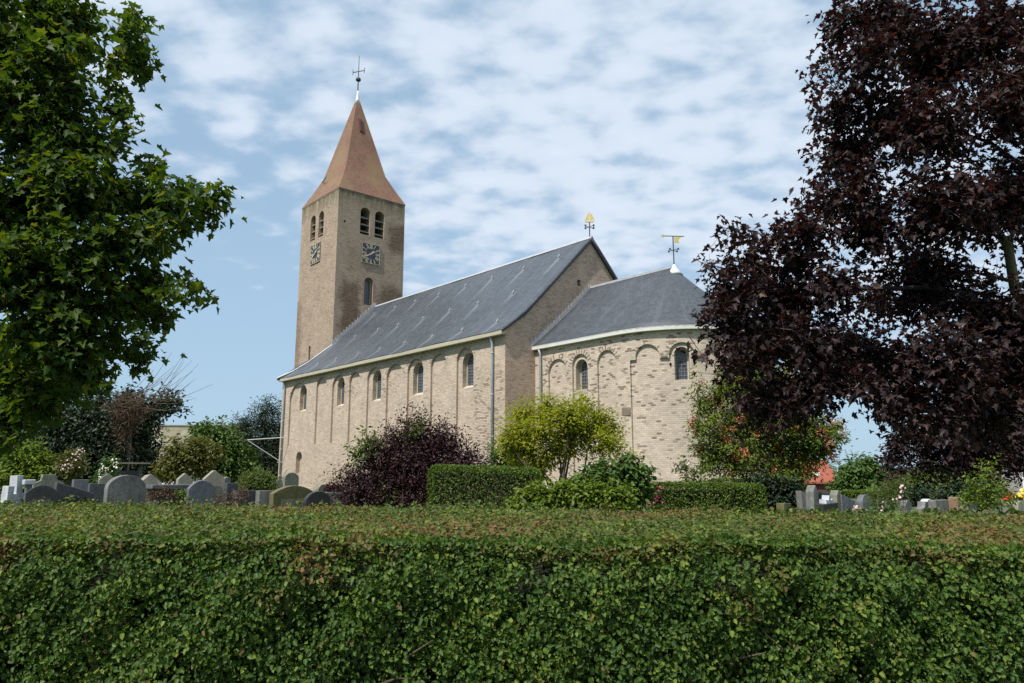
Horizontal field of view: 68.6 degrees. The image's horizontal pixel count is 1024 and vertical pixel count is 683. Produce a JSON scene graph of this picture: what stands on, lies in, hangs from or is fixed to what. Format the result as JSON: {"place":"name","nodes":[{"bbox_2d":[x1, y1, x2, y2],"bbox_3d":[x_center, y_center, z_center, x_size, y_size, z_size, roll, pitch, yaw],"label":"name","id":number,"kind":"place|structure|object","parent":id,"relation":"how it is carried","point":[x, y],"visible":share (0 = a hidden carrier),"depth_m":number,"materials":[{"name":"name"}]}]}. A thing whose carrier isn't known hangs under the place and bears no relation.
{"place":"outdoors","nodes":[
{"label":"outdoors","id":0,"kind":"place"},
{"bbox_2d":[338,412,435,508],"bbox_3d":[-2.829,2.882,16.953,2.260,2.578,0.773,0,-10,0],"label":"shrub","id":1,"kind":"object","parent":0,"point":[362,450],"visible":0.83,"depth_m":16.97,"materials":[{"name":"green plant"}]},
{"bbox_2d":[0,476,1023,514],"bbox_3d":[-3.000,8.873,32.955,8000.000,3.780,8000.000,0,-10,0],"label":"ground","id":2,"kind":"structure","parent":0,"point":[1022,501],"depth_m":27.27,"materials":[{"name":"green plant"}]},
{"bbox_2d":[0,486,14,502],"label":"headstone","id":3,"kind":"object","parent":2,"relation":"on","point":[7,492],"visible":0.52,"depth_m":14.86,"materials":[{"name":"white stone"}]},
{"bbox_2d":[9,475,23,504],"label":"headstone","id":4,"kind":"object","parent":2,"relation":"on","point":[16,481],"visible":0.36,"depth_m":15.15,"materials":[{"name":"white stone"}]},
{"bbox_2d":[22,479,35,503],"bbox_3d":[-9.745,3.285,15.060,0.200,1.010,0.200,-11,-14,44],"label":"grave post","id":5,"kind":"object","parent":2,"relation":"on","point":[28,483],"visible":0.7,"depth_m":15.07,"materials":[{"name":"grey stone"}]},
{"bbox_2d":[0,436,61,501],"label":"leafy bush","id":6,"kind":"object","parent":2,"relation":"on","point":[34,459],"visible":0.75,"depth_m":29.37,"materials":[{"name":"green plant"}]},
{"bbox_2d":[24,485,58,503],"bbox_3d":[-9.084,3.254,14.453,0.621,0.959,0.416,6,-12,-36],"label":"headstone","id":7,"kind":"object","parent":2,"relation":"on","point":[38,493],"visible":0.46,"depth_m":14.44,"materials":[{"name":"black stone"}]},
{"bbox_2d":[32,474,63,487],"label":"headstone","id":8,"kind":"object","parent":2,"relation":"on","point":[50,480],"visible":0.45,"depth_m":20.08,"materials":[{"name":"stone"}]},
{"bbox_2d":[52,447,91,485],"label":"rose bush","id":9,"kind":"object","parent":2,"relation":"on","point":[72,469],"visible":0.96,"depth_m":29.48,"materials":[{"name":"plant"}]},
{"bbox_2d":[54,482,93,503],"bbox_3d":[-8.944,3.378,15.253,0.416,0.996,0.820,-9,-16,43],"label":"headstone","id":10,"kind":"object","parent":2,"relation":"on","point":[64,490],"visible":0.23,"depth_m":15.20,"materials":[{"name":"stone"}]},
{"bbox_2d":[72,479,88,490],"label":"headstone","id":11,"kind":"object","parent":2,"relation":"on","point":[82,484],"visible":0.23,"depth_m":19.09,"materials":[{"name":"grey stone"}]},
{"bbox_2d":[0,380,193,500],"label":"tree","id":12,"kind":"object","parent":2,"relation":"on","point":[81,428],"visible":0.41,"depth_m":36.95,"materials":[{"name":"green plant"}]},
{"bbox_2d":[88,483,106,502],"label":"headstone","id":13,"kind":"object","parent":2,"relation":"on","point":[97,489],"visible":0.15,"depth_m":16.05,"materials":[{"name":"stone"}]},
{"bbox_2d":[98,473,113,482],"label":"headstone","id":14,"kind":"object","parent":2,"relation":"on","point":[106,478],"visible":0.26,"depth_m":19.11,"materials":[{"name":"stone"}]},
{"bbox_2d":[89,453,124,482],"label":"rose bush","id":15,"kind":"object","parent":2,"relation":"on","point":[107,467],"visible":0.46,"depth_m":23.61,"materials":[{"name":"grey plant"}]},
{"bbox_2d":[0,0,246,465],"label":"maple tree","id":16,"kind":"object","parent":2,"relation":"on","point":[56,351],"visible":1,"depth_m":8.15,"materials":[{"name":"green plant"}]},
{"bbox_2d":[103,475,145,507],"bbox_3d":[-7.480,3.158,14.463,0.807,1.150,0.520,9,-13,-44],"label":"headstone","id":17,"kind":"object","parent":2,"relation":"on","point":[124,488],"visible":0.45,"depth_m":14.42,"materials":[{"name":"grey stone"}]},
{"bbox_2d":[109,462,150,477],"bbox_3d":[-13.087,4.915,25.534,1.240,1.571,0.600,1,-10,-6],"label":"wooden frame","id":18,"kind":"object","parent":2,"relation":"on","point":[137,473],"visible":0.36,"depth_m":25.59,"materials":[{"name":"grey wood"}]},
{"bbox_2d":[141,474,161,504],"bbox_3d":[-8.279,3.613,17.044,0.780,1.161,0.563,-15,-16,43],"label":"headstone","id":19,"kind":"object","parent":2,"relation":"on","point":[150,479],"visible":0.26,"depth_m":17.01,"materials":[{"name":"stone"}]},
{"bbox_2d":[94,354,209,470],"bbox_3d":[-17.428,3.980,36.168,4.912,7.241,2.964,-2,-10,13],"label":"shrub","id":20,"kind":"object","parent":2,"relation":"on","point":[137,407],"visible":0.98,"depth_m":35.88,"materials":[{"name":"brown plant"}]},
{"bbox_2d":[145,482,178,503],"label":"heather","id":21,"kind":"object","parent":2,"relation":"on","point":[156,493],"visible":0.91,"depth_m":16.65,"materials":[{"name":"brown plant"}]},
{"bbox_2d":[146,484,190,505],"bbox_3d":[-7.946,3.732,17.213,0.960,0.884,0.840,10,-14,-44],"label":"table tomb","id":22,"kind":"object","parent":2,"relation":"on","point":[178,486],"visible":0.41,"depth_m":16.99,"materials":[{"name":"stone"}]},
{"bbox_2d":[169,489,186,504],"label":"box hedge","id":23,"kind":"object","parent":2,"relation":"on","point":[180,493],"visible":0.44,"depth_m":16.75,"materials":[{"name":"green plant"}]},
{"bbox_2d":[176,473,191,495],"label":"headstone","id":24,"kind":"object","parent":2,"relation":"on","point":[185,478],"visible":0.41,"depth_m":20.09,"materials":[{"name":"stone"}]},
{"bbox_2d":[148,433,228,483],"bbox_3d":[-14.407,5.596,33.475,3.462,3.039,1.924,0,-10,0],"label":"golden shrub","id":25,"kind":"object","parent":2,"relation":"on","point":[179,459],"visible":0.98,"depth_m":33.33,"materials":[{"name":"green plant"}]},
{"bbox_2d":[143,425,247,486],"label":"barn","id":26,"kind":"structure","parent":2,"relation":"on","point":[182,430],"depth_m":70.94,"materials":[{"name":"tile"}]},
{"bbox_2d":[186,480,214,504],"bbox_3d":[-6.485,3.417,15.613,0.622,1.047,0.364,5,-8,-40],"label":"headstone","id":27,"kind":"object","parent":2,"relation":"on","point":[198,489],"visible":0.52,"depth_m":15.59,"materials":[{"name":"grey stone"}]},
{"bbox_2d":[202,470,224,504],"bbox_3d":[-7.189,3.735,18.007,0.548,1.257,0.468,6,-11,-38],"label":"headstone","id":28,"kind":"object","parent":2,"relation":"on","point":[216,479],"visible":0.38,"depth_m":18.02,"materials":[{"name":"stone"}]},
{"bbox_2d":[176,415,265,487],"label":"leafy tree","id":29,"kind":"object","parent":2,"relation":"on","point":[236,452],"visible":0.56,"depth_m":45.14,"materials":[{"name":"green plant"}]},
{"bbox_2d":[224,477,230,486],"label":"headstone","id":30,"kind":"object","parent":2,"relation":"on","point":[227,480],"visible":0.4,"depth_m":19.03,"materials":[{"name":"grey stone"}]},
{"bbox_2d":[223,483,237,507],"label":"headstone","id":31,"kind":"object","parent":2,"relation":"on","point":[232,487],"visible":0.25,"depth_m":17.39,"materials":[{"name":"stone"}]},
{"bbox_2d":[215,483,253,508],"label":"reddish plant","id":32,"kind":"object","parent":2,"relation":"on","point":[242,496],"visible":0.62,"depth_m":16.65,"materials":[{"name":"brown plant"}]},
{"bbox_2d":[232,490,255,507],"bbox_3d":[-6.104,3.802,17.217,0.200,0.749,0.596,-12,-17,43],"label":"gravestone","id":33,"kind":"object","parent":2,"relation":"on","point":[251,497],"depth_m":17.17,"materials":[{"name":"stone"}]},
{"bbox_2d":[226,393,281,488],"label":"tree","id":34,"kind":"object","parent":2,"relation":"on","point":[267,426],"visible":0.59,"depth_m":55.28,"materials":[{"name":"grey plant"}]},
{"bbox_2d":[235,466,281,490],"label":"mound shrub","id":35,"kind":"object","parent":2,"relation":"on","point":[260,481],"visible":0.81,"depth_m":20.04,"materials":[{"name":"green plant"}]},
{"bbox_2d":[255,490,272,506],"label":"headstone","id":36,"kind":"structure","parent":2,"relation":"on","point":[262,497],"depth_m":17.04,"materials":[{"name":"grey stone"}]},
{"bbox_2d":[282,472,298,486],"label":"headstone","id":37,"kind":"object","parent":2,"relation":"on","point":[289,479],"visible":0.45,"depth_m":20.38,"materials":[{"name":"stone"}]},
{"bbox_2d":[269,485,312,507],"bbox_3d":[-4.475,3.402,15.229,0.416,0.939,1.064,-8,-12,43],"label":"headstone","id":38,"kind":"object","parent":2,"relation":"on","point":[291,494],"visible":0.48,"depth_m":15.13,"materials":[{"name":"stone"}]},
{"bbox_2d":[303,491,330,507],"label":"headstone","id":39,"kind":"object","parent":2,"relation":"on","point":[315,497],"visible":0.37,"depth_m":14.19,"materials":[{"name":"black stone"}]},
{"bbox_2d":[315,484,328,491],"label":"headstone","id":40,"kind":"object","parent":2,"relation":"on","point":[318,487],"visible":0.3,"depth_m":18.15,"materials":[{"name":"stone"}]},
{"bbox_2d":[311,464,350,490],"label":"tall weed","id":41,"kind":"object","parent":2,"relation":"on","point":[331,478],"visible":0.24,"depth_m":23.60,"materials":[{"name":"green plant"}]},
{"bbox_2d":[321,481,346,491],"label":"dark plant","id":42,"kind":"object","parent":2,"relation":"on","point":[329,485],"visible":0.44,"depth_m":18.08,"materials":[{"name":"purple plant"}]},
{"bbox_2d":[325,492,351,504],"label":"headstone","id":43,"kind":"object","parent":2,"relation":"on","point":[330,494],"visible":0.13,"depth_m":17.44,"materials":[{"name":"grey stone"}]},
{"bbox_2d":[322,400,499,509],"bbox_3d":[-2.258,3.089,17.143,4.191,3.502,2.384,0,-10,0],"label":"barberry shrub","id":44,"kind":"object","parent":2,"relation":"on","point":[392,463],"visible":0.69,"depth_m":16.97,"materials":[{"name":"purple plant"}]},
{"bbox_2d":[426,463,541,510],"bbox_3d":[-0.490,3.022,14.341,2.130,1.373,2.224,0,-10,0],"label":"clipped hedge","id":45,"kind":"object","parent":2,"relation":"on","point":[455,487],"visible":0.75,"depth_m":13.45,"materials":[{"name":"green plant"}]},
{"bbox_2d":[248,56,764,494],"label":"church","id":46,"kind":"structure","parent":2,"relation":"on","point":[374,348],"depth_m":40.63,"materials":[{"name":"beige brick"}]},
{"bbox_2d":[303,388,306,409],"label":"window","id":47,"kind":"structure","parent":46,"relation":"in","point":[305,391],"depth_m":51.85,"materials":[{"name":"grey glass"}]},
{"bbox_2d":[341,380,344,403],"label":"window","id":48,"kind":"structure","parent":46,"relation":"in","point":[343,383],"depth_m":47.90,"materials":[{"name":"grey glass"}]},
{"bbox_2d":[364,278,370,304],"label":"window","id":49,"kind":"structure","parent":46,"relation":"in","point":[367,286],"depth_m":57.26,"materials":[{"name":"grey glass"}]},
{"bbox_2d":[376,372,380,398],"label":"window","id":50,"kind":"structure","parent":46,"relation":"in","point":[378,395],"depth_m":44.64,"materials":[{"name":"grey glass"}]},
{"bbox_2d":[417,364,422,392],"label":"window","id":51,"kind":"structure","parent":46,"relation":"in","point":[420,370],"depth_m":41.41,"materials":[{"name":"grey glass"}]},
{"bbox_2d":[467,354,473,385],"bbox_3d":[-1.954,1.476,37.881,0.050,1.770,1.000,9,-13,-40],"label":"window","id":52,"kind":"structure","parent":46,"relation":"in","point":[470,362],"depth_m":38.07,"materials":[{"name":"grey glass"}]},
{"bbox_2d":[580,361,587,389],"bbox_3d":[3.448,1.551,34.594,0.050,1.410,0.740,9,-13,-40],"label":"window","id":53,"kind":"structure","parent":46,"relation":"in","point":[584,370],"depth_m":34.70,"materials":[{"name":"grey glass"}]},
{"bbox_2d":[674,348,688,379],"bbox_3d":[7.166,0.976,31.701,0.572,1.390,0.061,-2,-10,9],"label":"window","id":54,"kind":"structure","parent":46,"relation":"in","point":[681,373],"depth_m":31.69,"materials":[{"name":"grey glass"}]},
{"bbox_2d":[483,434,529,473],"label":"leafy bush","id":55,"kind":"object","parent":2,"relation":"on","point":[496,458],"visible":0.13,"depth_m":20.62,"materials":[{"name":"green plant"}]},
{"bbox_2d":[0,494,1023,682],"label":"hedge","id":56,"kind":"object","parent":2,"relation":"on","point":[103,592],"visible":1,"depth_m":2.56,"materials":[{"name":"green plant"}]},
{"bbox_2d":[488,383,641,484],"bbox_3d":[1.280,2.762,18.898,3.759,3.522,2.286,2,-10,-8],"label":"young tree","id":57,"kind":"object","parent":2,"relation":"on","point":[580,426],"visible":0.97,"depth_m":18.68,"materials":[{"name":"green plant"}]},
{"bbox_2d":[501,473,642,510],"bbox_3d":[0.960,2.746,12.200,2.322,1.198,0.814,0,-10,0],"label":"laurel bush","id":58,"kind":"object","parent":2,"relation":"on","point":[564,492],"visible":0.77,"depth_m":12.11,"materials":[{"name":"green plant"}]},
{"bbox_2d":[560,452,660,510],"bbox_3d":[1.900,2.968,14.715,2.079,1.625,1.110,0,-10,0],"label":"elder bush","id":59,"kind":"object","parent":2,"relation":"on","point":[626,470],"visible":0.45,"depth_m":14.60,"materials":[{"name":"green plant"}]},
{"bbox_2d":[648,486,669,509],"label":"hollyhock","id":60,"kind":"object","parent":2,"relation":"on","point":[655,500],"visible":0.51,"depth_m":15.63,"materials":[{"name":"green plant"}]},
{"bbox_2d":[666,454,710,482],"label":"rose bush","id":61,"kind":"object","parent":2,"relation":"on","point":[686,477],"visible":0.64,"depth_m":21.61,"materials":[{"name":"green plant"}]},
{"bbox_2d":[646,481,767,512],"bbox_3d":[4.154,3.527,16.236,2.441,1.020,1.334,0,-10,0],"label":"clipped hedge","id":62,"kind":"object","parent":2,"relation":"on","point":[746,496],"visible":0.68,"depth_m":15.76,"materials":[{"name":"green plant"}]},
{"bbox_2d":[710,477,762,505],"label":"clipped hedge","id":63,"kind":"object","parent":2,"relation":"on","point":[722,480],"visible":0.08,"depth_m":19.34,"materials":[{"name":"green plant"}]},
{"bbox_2d":[679,363,858,492],"bbox_3d":[6.139,2.331,18.184,4.160,4.190,2.318,0,-10,0],"label":"rowan tree","id":64,"kind":"object","parent":2,"relation":"on","point":[791,453],"visible":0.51,"depth_m":17.86,"materials":[{"name":"green plant"}]},
{"bbox_2d":[740,465,819,512],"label":"dark bush","id":65,"kind":"object","parent":2,"relation":"on","point":[780,492],"visible":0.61,"depth_m":17.03,"materials":[{"name":"green plant"}]},
{"bbox_2d":[776,503,790,512],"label":"headstone","id":66,"kind":"object","parent":2,"relation":"on","point":[782,506],"visible":0.21,"depth_m":14.10,"materials":[{"name":"stone"}]},
{"bbox_2d":[796,491,805,511],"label":"headstone","id":67,"kind":"object","parent":2,"relation":"on","point":[801,498],"visible":0.13,"depth_m":16.48,"materials":[{"name":"grey stone"}]},
{"bbox_2d":[783,461,838,491],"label":"brick house","id":68,"kind":"structure","parent":2,"relation":"on","point":[820,486],"depth_m":75.03,"materials":[{"name":"orange brick"}]},
{"bbox_2d":[806,485,818,511],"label":"headstone","id":69,"kind":"object","parent":2,"relation":"on","point":[812,498],"visible":0.31,"depth_m":15.99,"materials":[{"name":"grey stone"}]},
{"bbox_2d":[818,492,829,498],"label":"headstone","id":70,"kind":"object","parent":2,"relation":"on","point":[823,493],"visible":0.06,"depth_m":18.34,"materials":[{"name":"grey stone"}]},
{"bbox_2d":[815,495,837,512],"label":"headstone","id":71,"kind":"object","parent":2,"relation":"on","point":[826,503],"visible":0.27,"depth_m":14.55,"materials":[{"name":"white stone"}]},
{"bbox_2d":[828,460,838,474],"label":"tree","id":72,"kind":"object","parent":2,"relation":"on","point":[833,466],"visible":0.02,"depth_m":147.06,"materials":[{"name":"plant"}]},
{"bbox_2d":[830,490,841,511],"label":"headstone","id":73,"kind":"object","parent":2,"relation":"on","point":[835,495],"visible":0.33,"depth_m":15.81,"materials":[{"name":"stone"}]},
{"bbox_2d":[669,0,1023,463],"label":"copper maple tree","id":74,"kind":"object","parent":2,"relation":"on","point":[978,397],"visible":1,"depth_m":7.55,"materials":[{"name":"purple plant"}]},
{"bbox_2d":[840,494,854,511],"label":"headstone","id":75,"kind":"object","parent":2,"relation":"on","point":[847,503],"visible":0.19,"depth_m":16.33,"materials":[{"name":"grey stone"}]},
{"bbox_2d":[851,505,860,512],"bbox_3d":[6.466,3.386,14.116,0.293,0.613,0.381,-9,-13,41],"label":"flower bunch","id":76,"kind":"object","parent":2,"relation":"on","point":[855,507],"visible":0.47,"depth_m":14.05,"materials":[{"name":"pink plant"}]},
{"bbox_2d":[825,451,895,491],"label":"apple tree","id":77,"kind":"object","parent":2,"relation":"on","point":[857,473],"visible":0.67,"depth_m":46.83,"materials":[{"name":"plant"}]},
{"bbox_2d":[856,494,871,515],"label":"headstone","id":78,"kind":"object","parent":2,"relation":"on","point":[860,502],"visible":0.42,"depth_m":16.52,"materials":[{"name":"grey stone"}]},
{"bbox_2d":[836,456,904,478],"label":"tree","id":79,"kind":"object","parent":2,"relation":"on","point":[889,470],"visible":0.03,"depth_m":147.32,"materials":[{"name":"green plant"}]},
{"bbox_2d":[863,473,914,513],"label":"mallow bush","id":80,"kind":"object","parent":2,"relation":"on","point":[896,494],"visible":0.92,"depth_m":15.15,"materials":[{"name":"green plant"}]},
{"bbox_2d":[839,489,945,500],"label":"clipped hedge","id":81,"kind":"object","parent":2,"relation":"on","point":[852,493],"visible":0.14,"depth_m":37.31,"materials":[{"name":"green plant"}]},
{"bbox_2d":[878,468,909,489],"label":"plum shrub","id":82,"kind":"object","parent":2,"relation":"on","point":[891,480],"visible":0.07,"depth_m":41.22,"materials":[{"name":"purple plant"}]},
{"bbox_2d":[900,500,911,512],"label":"headstone","id":83,"kind":"object","parent":2,"relation":"on","point":[908,506],"visible":0.29,"depth_m":16.52,"materials":[{"name":"grey stone"}]},
{"bbox_2d":[916,501,928,512],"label":"headstone","id":84,"kind":"object","parent":2,"relation":"on","point":[921,505],"visible":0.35,"depth_m":14.17,"materials":[{"name":"grey stone"}]},
{"bbox_2d":[898,465,959,489],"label":"willow shrub","id":85,"kind":"object","parent":2,"relation":"on","point":[921,479],"visible":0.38,"depth_m":38.91,"materials":[{"name":"green plant"}]},
{"bbox_2d":[927,500,948,535],"bbox_3d":[7.912,3.304,13.840,0.677,0.749,0.364,8,-14,-38],"label":"headstone","id":86,"kind":"object","parent":2,"relation":"on","point":[942,504],"visible":0.2,"depth_m":13.76,"materials":[{"name":"grey stone"}]},
{"bbox_2d":[874,414,1023,506],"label":"copper beech","id":87,"kind":"object","parent":2,"relation":"on","point":[962,461],"visible":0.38,"depth_m":29.31,"materials":[{"name":"purple plant"}]},
{"bbox_2d":[899,473,1005,507],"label":"dark bush","id":88,"kind":"object","parent":2,"relation":"on","point":[917,495],"visible":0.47,"depth_m":26.34,"materials":[{"name":"green plant"}]},
{"bbox_2d":[948,497,965,511],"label":"headstone","id":89,"kind":"object","parent":2,"relation":"on","point":[950,501],"visible":0.15,"depth_m":13.95,"materials":[{"name":"red stone"}]},
{"bbox_2d":[965,502,977,512],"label":"headstone","id":90,"kind":"object","parent":2,"relation":"on","point":[968,510],"visible":0.02,"depth_m":15.23,"materials":[{"name":"stone"}]},
{"bbox_2d":[947,453,1019,514],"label":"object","id":91,"kind":"object","parent":2,"relation":"on","point":[979,496],"visible":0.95,"depth_m":12.71,"materials":[{"name":"green plant"}]},
{"bbox_2d":[1000,504,1013,515],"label":"headstone","id":92,"kind":"object","parent":2,"relation":"on","point":[1006,508],"visible":0.08,"depth_m":14.32,"materials":[{"name":"stone"}]},
{"bbox_2d":[1003,488,1023,502],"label":"flower bunch","id":93,"kind":"object","parent":2,"relation":"on","point":[1021,494],"visible":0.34,"depth_m":16.06,"materials":[{"name":"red plant"}]},
{"bbox_2d":[1011,501,1023,514],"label":"headstone","id":94,"kind":"object","parent":2,"relation":"on","point":[1020,507],"visible":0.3,"depth_m":14.61,"materials":[{"name":"stone"}]},
{"bbox_2d":[0,0,1023,474],"label":"sky","id":95,"kind":"structure","parent":0,"point":[498,127],"materials":[{"name":"blue"}]},
{"bbox_2d":[962,469,1023,499],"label":"brick house","id":96,"kind":"structure","parent":0,"point":[1012,484],"depth_m":60.99,"materials":[{"name":"grey tile"}]}
]}

